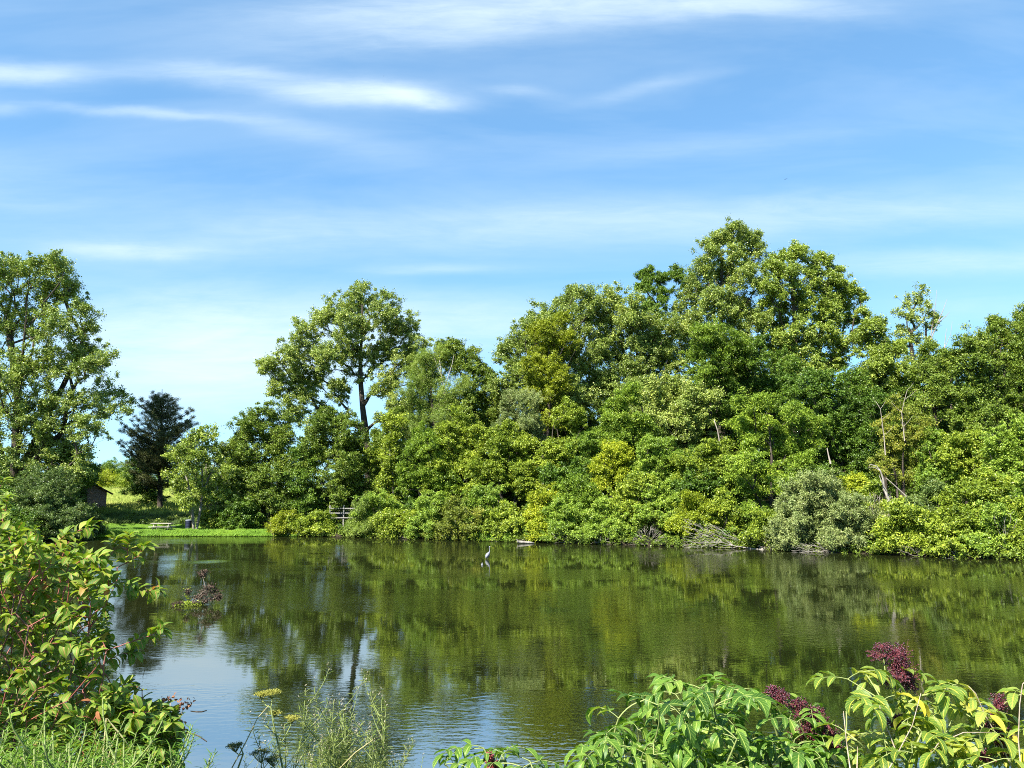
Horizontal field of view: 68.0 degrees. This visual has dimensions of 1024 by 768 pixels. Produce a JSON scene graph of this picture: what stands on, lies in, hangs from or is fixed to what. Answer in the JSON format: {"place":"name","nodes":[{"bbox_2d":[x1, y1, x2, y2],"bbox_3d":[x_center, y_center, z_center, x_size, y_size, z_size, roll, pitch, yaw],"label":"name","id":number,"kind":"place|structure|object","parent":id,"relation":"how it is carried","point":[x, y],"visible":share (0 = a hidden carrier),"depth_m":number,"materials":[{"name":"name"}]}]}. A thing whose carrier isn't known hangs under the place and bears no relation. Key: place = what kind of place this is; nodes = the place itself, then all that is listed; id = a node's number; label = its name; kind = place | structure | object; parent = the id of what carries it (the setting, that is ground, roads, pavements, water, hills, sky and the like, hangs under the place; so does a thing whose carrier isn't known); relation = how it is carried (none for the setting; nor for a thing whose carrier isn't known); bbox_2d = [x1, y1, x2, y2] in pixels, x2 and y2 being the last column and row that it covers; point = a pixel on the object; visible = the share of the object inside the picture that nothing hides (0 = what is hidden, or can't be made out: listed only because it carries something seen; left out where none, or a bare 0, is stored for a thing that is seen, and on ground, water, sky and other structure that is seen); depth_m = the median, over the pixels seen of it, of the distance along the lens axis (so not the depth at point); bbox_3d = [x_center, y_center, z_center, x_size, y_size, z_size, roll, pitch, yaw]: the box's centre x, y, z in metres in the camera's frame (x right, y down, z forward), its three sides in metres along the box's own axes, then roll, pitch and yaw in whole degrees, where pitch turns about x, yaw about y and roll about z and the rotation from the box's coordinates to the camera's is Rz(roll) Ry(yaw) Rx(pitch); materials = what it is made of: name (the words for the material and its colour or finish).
{"place":"outdoors","nodes":[
{"label":"outdoors","id":0,"kind":"place"},
{"bbox_2d":[103,522,266,530],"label":"grass","id":1,"kind":"structure","parent":0,"point":[136,525],"depth_m":76.70,"materials":[{"name":"green plant"}]},
{"bbox_2d":[0,536,1023,767],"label":"water","id":2,"kind":"structure","parent":0,"point":[540,648],"depth_m":22.34,"materials":[{"name":"green liquid"}]},
{"bbox_2d":[171,569,222,605],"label":"drowned weed","id":3,"kind":"object","parent":2,"relation":"in","point":[203,574],"visible":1,"depth_m":27.92,"materials":[{"name":"brown plant"}]},
{"bbox_2d":[0,0,1023,486],"label":"sky","id":4,"kind":"structure","parent":0,"point":[210,171],"materials":[{"name":"blue"}]},
{"bbox_2d":[43,493,1018,559],"bbox_3d":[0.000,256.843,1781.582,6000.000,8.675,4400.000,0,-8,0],"label":"ground","id":5,"kind":"structure","parent":0,"point":[655,535],"depth_m":60.86,"materials":[{"name":"green plant"}]},
{"bbox_2d":[0,485,49,543],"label":"willow bush","id":6,"kind":"object","parent":5,"relation":"on","point":[15,517],"visible":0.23,"depth_m":63.83,"materials":[{"name":"green plant"}]},
{"bbox_2d":[0,704,81,767],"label":"feathery weed","id":7,"kind":"object","parent":5,"relation":"on","point":[23,743],"visible":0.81,"depth_m":2.04,"materials":[{"name":"green plant"}]},
{"bbox_2d":[6,460,96,540],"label":"willow bush","id":8,"kind":"object","parent":5,"relation":"on","point":[48,494],"visible":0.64,"depth_m":66.17,"materials":[{"name":"green plant"}]},
{"bbox_2d":[1,432,106,504],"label":"dark understory tree","id":9,"kind":"object","parent":5,"relation":"on","point":[92,479],"visible":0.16,"depth_m":77.11,"materials":[{"name":"green plant"}]},
{"bbox_2d":[0,248,139,503],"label":"cottonwood tree","id":10,"kind":"object","parent":5,"relation":"on","point":[20,370],"visible":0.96,"depth_m":75.00,"materials":[{"name":"green plant"}]},
{"bbox_2d":[73,483,112,507],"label":"brick shed","id":11,"kind":"structure","parent":5,"relation":"on","point":[97,494],"depth_m":83.99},
{"bbox_2d":[0,476,188,767],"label":"dogwood shrub","id":12,"kind":"object","parent":5,"relation":"on","point":[36,553],"visible":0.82,"depth_m":2.85,"materials":[{"name":"green plant"}]},
{"bbox_2d":[95,693,136,767],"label":"feathery weed","id":13,"kind":"object","parent":5,"relation":"on","point":[107,736],"visible":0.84,"depth_m":2.24,"materials":[{"name":"green plant"}]},
{"bbox_2d":[118,454,170,505],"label":"young spruce","id":14,"kind":"object","parent":5,"relation":"on","point":[146,493],"visible":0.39,"depth_m":90.81,"materials":[{"name":"green plant"}]},
{"bbox_2d":[115,390,203,507],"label":"pine tree","id":15,"kind":"object","parent":5,"relation":"on","point":[147,449],"visible":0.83,"depth_m":85.43,"materials":[{"name":"green plant"}]},
{"bbox_2d":[57,486,296,515],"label":"meadow grass","id":16,"kind":"structure","parent":5,"relation":"on","point":[116,501],"depth_m":87.76,"materials":[{"name":"green plant"}]},
{"bbox_2d":[92,509,269,524],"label":"weeds","id":17,"kind":"object","parent":5,"relation":"on","point":[120,519],"visible":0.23,"depth_m":79.77,"materials":[{"name":"green plant"}]},
{"bbox_2d":[95,528,297,537],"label":"grass","id":18,"kind":"structure","parent":5,"relation":"on","point":[206,532],"depth_m":72.37,"materials":[{"name":"green plant"}]},
{"bbox_2d":[160,423,243,528],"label":"lawn tree","id":19,"kind":"object","parent":5,"relation":"on","point":[185,453],"visible":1,"depth_m":75.51,"materials":[{"name":"green plant"}]},
{"bbox_2d":[196,503,227,528],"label":"shrub","id":20,"kind":"object","parent":5,"relation":"on","point":[208,519],"visible":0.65,"depth_m":76.40,"materials":[{"name":"green plant"}]},
{"bbox_2d":[215,494,265,529],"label":"shrub","id":21,"kind":"object","parent":5,"relation":"on","point":[240,513],"visible":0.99,"depth_m":75.36,"materials":[{"name":"green plant"}]},
{"bbox_2d":[218,395,312,525],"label":"walnut tree","id":22,"kind":"object","parent":5,"relation":"on","point":[259,488],"visible":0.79,"depth_m":78.12,"materials":[{"name":"green plant"}]},
{"bbox_2d":[254,688,299,767],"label":"wild parsnip","id":23,"kind":"object","parent":5,"relation":"on","point":[269,694],"visible":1,"depth_m":4.11,"materials":[{"name":"plant"}]},
{"bbox_2d":[264,507,302,535],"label":"shrub","id":24,"kind":"object","parent":5,"relation":"on","point":[277,525],"visible":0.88,"depth_m":72.05,"materials":[{"name":"green plant"}]},
{"bbox_2d":[279,440,328,517],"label":"tree","id":25,"kind":"object","parent":5,"relation":"on","point":[307,502],"visible":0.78,"depth_m":76.43,"materials":[{"name":"green plant"}]},
{"bbox_2d":[294,664,332,767],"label":"slender weed","id":26,"kind":"object","parent":5,"relation":"on","point":[311,701],"visible":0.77,"depth_m":4.34,"materials":[{"name":"green plant"}]},
{"bbox_2d":[300,507,337,536],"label":"shrub","id":27,"kind":"object","parent":5,"relation":"on","point":[319,521],"visible":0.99,"depth_m":71.88,"materials":[{"name":"green plant"}]},
{"bbox_2d":[294,405,382,524],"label":"walnut tree","id":28,"kind":"object","parent":5,"relation":"on","point":[344,452],"visible":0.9,"depth_m":77.98,"materials":[{"name":"green plant"}]},
{"bbox_2d":[253,278,439,490],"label":"cottonwood tree","id":29,"kind":"object","parent":5,"relation":"on","point":[322,355],"visible":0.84,"depth_m":90.06,"materials":[{"name":"green plant"}]},
{"bbox_2d":[343,493,375,537],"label":"shrub","id":30,"kind":"object","parent":5,"relation":"on","point":[359,525],"visible":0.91,"depth_m":70.10,"materials":[{"name":"green plant"}]},
{"bbox_2d":[350,488,403,535],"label":"shrub","id":31,"kind":"object","parent":5,"relation":"on","point":[378,500],"visible":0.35,"depth_m":71.20,"materials":[{"name":"green plant"}]},
{"bbox_2d":[360,402,408,490],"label":"tree","id":32,"kind":"object","parent":5,"relation":"on","point":[376,433],"visible":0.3,"depth_m":86.11,"materials":[{"name":"green plant"}]},
{"bbox_2d":[363,408,409,501],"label":"vine draped snag","id":33,"kind":"object","parent":5,"relation":"on","point":[393,434],"visible":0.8,"depth_m":77.97,"materials":[{"name":"green plant"}]},
{"bbox_2d":[366,684,412,767],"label":"slender weed","id":34,"kind":"object","parent":5,"relation":"on","point":[384,760],"visible":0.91,"depth_m":4.33,"materials":[{"name":"green plant"}]},
{"bbox_2d":[368,507,420,538],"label":"shrub","id":35,"kind":"object","parent":5,"relation":"on","point":[389,523],"visible":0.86,"depth_m":68.50,"materials":[{"name":"green plant"}]},
{"bbox_2d":[401,489,451,539],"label":"shrub","id":36,"kind":"object","parent":5,"relation":"on","point":[426,507],"visible":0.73,"depth_m":67.45,"materials":[{"name":"green plant"}]},
{"bbox_2d":[393,420,465,515],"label":"tree","id":37,"kind":"object","parent":5,"relation":"on","point":[420,444],"visible":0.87,"depth_m":74.33,"materials":[{"name":"green plant"}]},
{"bbox_2d":[396,474,462,518],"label":"tree","id":38,"kind":"object","parent":5,"relation":"on","point":[411,495],"visible":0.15,"depth_m":75.34,"materials":[{"name":"green plant"}]},
{"bbox_2d":[392,342,473,441],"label":"willow tree","id":39,"kind":"object","parent":5,"relation":"on","point":[431,375],"visible":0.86,"depth_m":86.06,"materials":[{"name":"green plant"}]},
{"bbox_2d":[417,403,488,503],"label":"tree","id":40,"kind":"object","parent":5,"relation":"on","point":[460,435],"visible":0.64,"depth_m":74.61,"materials":[{"name":"green plant"}]},
{"bbox_2d":[422,494,487,540],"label":"shrub","id":41,"kind":"object","parent":5,"relation":"on","point":[458,511],"visible":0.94,"depth_m":65.71,"materials":[{"name":"green plant"}]},
{"bbox_2d":[433,336,515,495],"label":"ash tree","id":42,"kind":"object","parent":5,"relation":"on","point":[475,398],"visible":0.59,"depth_m":86.65,"materials":[{"name":"green plant"}]},
{"bbox_2d":[461,482,508,535],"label":"shrub","id":43,"kind":"object","parent":5,"relation":"on","point":[481,496],"visible":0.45,"depth_m":67.34,"materials":[{"name":"green plant"}]},
{"bbox_2d":[468,500,529,541],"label":"shrub","id":44,"kind":"object","parent":5,"relation":"on","point":[503,519],"visible":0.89,"depth_m":64.89,"materials":[{"name":"green plant"}]},
{"bbox_2d":[432,739,566,767],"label":"elder shrub","id":45,"kind":"object","parent":5,"relation":"on","point":[489,760],"visible":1,"depth_m":3.83,"materials":[{"name":"green plant"}]},
{"bbox_2d":[459,418,547,503],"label":"tree","id":46,"kind":"object","parent":5,"relation":"on","point":[496,468],"visible":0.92,"depth_m":72.01,"materials":[{"name":"green plant"}]},
{"bbox_2d":[487,383,548,515],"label":"tree","id":47,"kind":"object","parent":5,"relation":"on","point":[529,422],"visible":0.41,"depth_m":76.18,"materials":[{"name":"green plant"}]},
{"bbox_2d":[521,516,553,542],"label":"shrub","id":48,"kind":"object","parent":5,"relation":"on","point":[534,525],"visible":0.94,"depth_m":62.77,"materials":[{"name":"green plant"}]},
{"bbox_2d":[518,481,566,523],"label":"shrub","id":49,"kind":"object","parent":5,"relation":"on","point":[539,499],"visible":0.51,"depth_m":65.35,"materials":[{"name":"green plant"}]},
{"bbox_2d":[481,281,617,487],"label":"poplar tree","id":50,"kind":"object","parent":5,"relation":"on","point":[519,341],"visible":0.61,"depth_m":84.78,"materials":[{"name":"green plant"}]},
{"bbox_2d":[515,308,583,487],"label":"olive tree","id":51,"kind":"object","parent":5,"relation":"on","point":[532,366],"visible":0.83,"depth_m":80.09,"materials":[{"name":"green plant"}]},
{"bbox_2d":[532,395,591,489],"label":"tree","id":52,"kind":"object","parent":5,"relation":"on","point":[552,451],"visible":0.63,"depth_m":70.94,"materials":[{"name":"green plant"}]},
{"bbox_2d":[533,495,593,543],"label":"shrub","id":53,"kind":"object","parent":5,"relation":"on","point":[560,526],"visible":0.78,"depth_m":62.24,"materials":[{"name":"green plant"}]},
{"bbox_2d":[524,454,612,529],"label":"tree","id":54,"kind":"object","parent":5,"relation":"on","point":[548,475],"visible":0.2,"depth_m":68.87,"materials":[{"name":"green plant"}]},
{"bbox_2d":[537,472,608,531],"bbox_3d":[5.845,10.428,64.977,7.736,5.868,4.801,0,-8,0],"label":"shrub","id":55,"kind":"object","parent":5,"relation":"on","point":[582,488],"visible":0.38,"depth_m":64.94,"materials":[{"name":"green plant"}]},
{"bbox_2d":[563,426,617,489],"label":"tree","id":56,"kind":"object","parent":5,"relation":"on","point":[588,437],"visible":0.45,"depth_m":69.96,"materials":[{"name":"green plant"}]},
{"bbox_2d":[573,494,636,543],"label":"shrub","id":57,"kind":"object","parent":5,"relation":"on","point":[598,520],"visible":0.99,"depth_m":61.23,"materials":[{"name":"green plant"}]},
{"bbox_2d":[586,439,635,497],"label":"tree","id":58,"kind":"object","parent":5,"relation":"on","point":[612,469],"visible":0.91,"depth_m":67.59,"materials":[{"name":"green plant"}]},
{"bbox_2d":[594,377,660,464],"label":"tree","id":59,"kind":"object","parent":5,"relation":"on","point":[614,413],"visible":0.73,"depth_m":70.59,"materials":[{"name":"green plant"}]},
{"bbox_2d":[606,466,661,524],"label":"shrub","id":60,"kind":"object","parent":5,"relation":"on","point":[625,493],"visible":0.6,"depth_m":62.02,"materials":[{"name":"green plant"}]},
{"bbox_2d":[585,280,695,428],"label":"poplar tree","id":61,"kind":"object","parent":5,"relation":"on","point":[630,318],"visible":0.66,"depth_m":85.35,"materials":[{"name":"green plant"}]},
{"bbox_2d":[626,476,687,536],"bbox_3d":[11.811,10.059,61.648,5.568,5.083,3.889,0,-8,0],"label":"shrub","id":62,"kind":"object","parent":5,"relation":"on","point":[661,507],"visible":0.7,"depth_m":61.18,"materials":[{"name":"green plant"}]},
{"bbox_2d":[629,432,688,525],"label":"tree","id":63,"kind":"object","parent":5,"relation":"on","point":[656,451],"visible":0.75,"depth_m":66.70,"materials":[{"name":"green plant"}]},
{"bbox_2d":[624,262,695,373],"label":"dark oak","id":64,"kind":"object","parent":5,"relation":"on","point":[646,276],"visible":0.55,"depth_m":91.72,"materials":[{"name":"green plant"}]},
{"bbox_2d":[298,511,1023,560],"bbox_3d":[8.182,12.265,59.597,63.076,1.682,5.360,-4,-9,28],"label":"undergrowth","id":65,"kind":"object","parent":5,"relation":"on","point":[677,541],"visible":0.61,"depth_m":57.85,"materials":[{"name":"green plant"}]},
{"bbox_2d":[624,371,724,450],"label":"maple tree","id":66,"kind":"object","parent":5,"relation":"on","point":[690,432],"visible":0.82,"depth_m":75.65,"materials":[{"name":"green plant"}]},
{"bbox_2d":[662,488,724,540],"bbox_3d":[14.070,10.302,59.494,4.899,4.223,3.561,-5,-10,31],"label":"shrub","id":67,"kind":"object","parent":5,"relation":"on","point":[678,522],"visible":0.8,"depth_m":59.15,"materials":[{"name":"green plant"}]},
{"bbox_2d":[666,436,742,495],"bbox_3d":[17.181,8.529,65.993,7.963,7.895,5.194,0,-8,0],"label":"tree","id":68,"kind":"object","parent":5,"relation":"on","point":[713,451],"visible":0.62,"depth_m":64.99,"materials":[{"name":"green plant"}]},
{"bbox_2d":[665,444,746,523],"bbox_3d":[16.795,8.908,65.694,9.241,7.728,6.050,0,-8,0],"label":"tree","id":69,"kind":"object","parent":5,"relation":"on","point":[689,482],"visible":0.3,"depth_m":64.06,"materials":[{"name":"green plant"}]},
{"bbox_2d":[564,671,847,767],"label":"elder shrub","id":70,"kind":"object","parent":5,"relation":"on","point":[679,751],"visible":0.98,"depth_m":4.14,"materials":[{"name":"green plant"}]},
{"bbox_2d":[676,317,752,438],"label":"walnut tree","id":71,"kind":"object","parent":5,"relation":"on","point":[712,368],"visible":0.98,"depth_m":77.80,"materials":[{"name":"green plant"}]},
{"bbox_2d":[691,487,747,536],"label":"shrub","id":72,"kind":"object","parent":5,"relation":"on","point":[728,513],"visible":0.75,"depth_m":59.35,"materials":[{"name":"green plant"}]},
{"bbox_2d":[682,518,762,549],"bbox_3d":[15.493,11.138,56.427,5.768,2.282,2.137,0,-8,0],"label":"fallen tree","id":73,"kind":"object","parent":5,"relation":"on","point":[716,542],"visible":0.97,"depth_m":56.64,"materials":[{"name":"grey wood"}]},
{"bbox_2d":[668,216,778,440],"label":"cottonwood tree","id":74,"kind":"object","parent":5,"relation":"on","point":[734,310],"visible":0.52,"depth_m":88.61,"materials":[{"name":"green plant"}]},
{"bbox_2d":[687,334,806,504],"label":"shade tree","id":75,"kind":"object","parent":5,"relation":"on","point":[759,382],"visible":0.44,"depth_m":79.28,"materials":[{"name":"green plant"}]},
{"bbox_2d":[693,366,824,498],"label":"tree","id":76,"kind":"object","parent":5,"relation":"on","point":[782,421],"visible":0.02,"depth_m":92.42,"materials":[{"name":"green plant"}]},
{"bbox_2d":[734,507,786,547],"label":"shrub","id":77,"kind":"object","parent":5,"relation":"on","point":[754,533],"visible":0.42,"depth_m":56.14,"materials":[{"name":"green plant"}]},
{"bbox_2d":[719,380,834,522],"bbox_3d":[21.947,6.209,62.060,10.341,12.691,7.220,0,-8,0],"label":"locust tree","id":78,"kind":"object","parent":5,"relation":"on","point":[751,419],"visible":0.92,"depth_m":62.59,"materials":[{"name":"green plant"}]},
{"bbox_2d":[737,684,863,767],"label":"elder shrub","id":79,"kind":"object","parent":5,"relation":"on","point":[808,716],"visible":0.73,"depth_m":4.28,"materials":[{"name":"green plant"}]},
{"bbox_2d":[763,466,860,551],"bbox_3d":[21.912,9.084,54.728,8.017,6.313,5.779,0,-8,0],"label":"shrub","id":80,"kind":"object","parent":5,"relation":"on","point":[804,511],"visible":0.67,"depth_m":53.65,"materials":[{"name":"green plant"}]},
{"bbox_2d":[753,239,876,489],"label":"cottonwood tree","id":81,"kind":"object","parent":5,"relation":"on","point":[832,307],"visible":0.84,"depth_m":87.72,"materials":[{"name":"green plant"}]},
{"bbox_2d":[772,357,903,491],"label":"shade tree","id":82,"kind":"object","parent":5,"relation":"on","point":[853,456],"visible":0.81,"depth_m":70.28,"materials":[{"name":"green plant"}]},
{"bbox_2d":[815,487,888,551],"bbox_3d":[24.476,9.499,53.173,6.638,4.472,4.202,0,-8,0],"label":"shrub","id":83,"kind":"object","parent":5,"relation":"on","point":[849,509],"visible":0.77,"depth_m":52.11,"materials":[{"name":"green plant"}]},
{"bbox_2d":[836,471,872,510],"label":"shrub","id":84,"kind":"object","parent":5,"relation":"on","point":[857,481],"visible":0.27,"depth_m":56.12,"materials":[{"name":"green plant"}]},
{"bbox_2d":[857,476,889,519],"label":"shrub","id":85,"kind":"object","parent":5,"relation":"on","point":[873,484],"visible":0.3,"depth_m":53.89,"materials":[{"name":"green plant"}]},
{"bbox_2d":[847,312,922,498],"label":"ash tree","id":86,"kind":"object","parent":5,"relation":"on","point":[884,351],"visible":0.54,"depth_m":83.52,"materials":[{"name":"green plant"}]},
{"bbox_2d":[864,495,937,554],"bbox_3d":[26.948,9.497,50.972,6.543,4.070,4.787,0,-8,0],"label":"shrub","id":87,"kind":"object","parent":5,"relation":"on","point":[895,527],"visible":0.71,"depth_m":50.05,"materials":[{"name":"green plant"}]},
{"bbox_2d":[864,393,939,500],"bbox_3d":[31.577,6.003,61.944,6.430,10.638,4.298,0,-8,0],"label":"russet tree","id":88,"kind":"object","parent":5,"relation":"on","point":[901,463],"visible":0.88,"depth_m":61.55,"materials":[{"name":"green plant"}]},
{"bbox_2d":[804,640,1023,767],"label":"elder shrub","id":89,"kind":"object","parent":5,"relation":"on","point":[925,723],"visible":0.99,"depth_m":4.17,"materials":[{"name":"green plant"}]},
{"bbox_2d":[889,281,942,467],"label":"sparse tree","id":90,"kind":"object","parent":5,"relation":"on","point":[911,318],"visible":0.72,"depth_m":89.05,"materials":[{"name":"green plant"}]},
{"bbox_2d":[852,372,992,499],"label":"tree","id":91,"kind":"object","parent":5,"relation":"on","point":[891,488],"visible":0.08,"depth_m":83.06,"materials":[{"name":"green plant"}]},
{"bbox_2d":[901,477,945,516],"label":"shrub","id":92,"kind":"object","parent":5,"relation":"on","point":[933,487],"visible":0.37,"depth_m":52.42,"materials":[{"name":"green plant"}]},
{"bbox_2d":[895,338,966,457],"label":"oak tree","id":93,"kind":"object","parent":5,"relation":"on","point":[924,366],"visible":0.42,"depth_m":76.39,"materials":[{"name":"green plant"}]},
{"bbox_2d":[905,425,961,505],"bbox_3d":[33.750,7.050,60.461,4.100,8.014,3.987,0,-8,0],"label":"grey green tree","id":94,"kind":"object","parent":5,"relation":"on","point":[933,470],"visible":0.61,"depth_m":60.42,"materials":[{"name":"green plant"}]},
{"bbox_2d":[906,484,984,557],"bbox_3d":[28.923,9.002,50.071,6.608,4.846,4.202,3,-9,-22],"label":"shrub","id":95,"kind":"object","parent":5,"relation":"on","point":[949,520],"visible":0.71,"depth_m":49.03,"materials":[{"name":"green plant"}]},
{"bbox_2d":[926,422,1007,502],"bbox_3d":[35.884,6.893,59.587,6.402,7.914,4.057,3,-9,-22],"label":"mint green tree","id":96,"kind":"object","parent":5,"relation":"on","point":[955,441],"visible":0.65,"depth_m":59.05,"materials":[{"name":"green plant"}]},
{"bbox_2d":[921,301,1023,444],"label":"oak tree","id":97,"kind":"object","parent":5,"relation":"on","point":[980,351],"visible":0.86,"depth_m":68.54,"materials":[{"name":"green plant"}]},
{"bbox_2d":[955,467,1017,530],"bbox_3d":[31.600,8.275,50.878,5.520,5.467,3.713,0,-8,0],"label":"shrub","id":98,"kind":"object","parent":5,"relation":"on","point":[990,485],"visible":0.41,"depth_m":50.53,"materials":[{"name":"green plant"}]},
{"bbox_2d":[955,499,1023,558],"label":"shrub","id":99,"kind":"object","parent":5,"relation":"on","point":[985,535],"visible":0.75,"depth_m":47.72,"materials":[{"name":"green plant"}]},
{"bbox_2d":[971,413,1023,503],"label":"edge tree","id":100,"kind":"object","parent":5,"relation":"on","point":[1010,454],"visible":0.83,"depth_m":56.02,"materials":[{"name":"green plant"}]},
{"bbox_2d":[997,495,1023,554],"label":"shrub","id":101,"kind":"object","parent":5,"relation":"on","point":[1016,533],"visible":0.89,"depth_m":47.39,"materials":[{"name":"green plant"}]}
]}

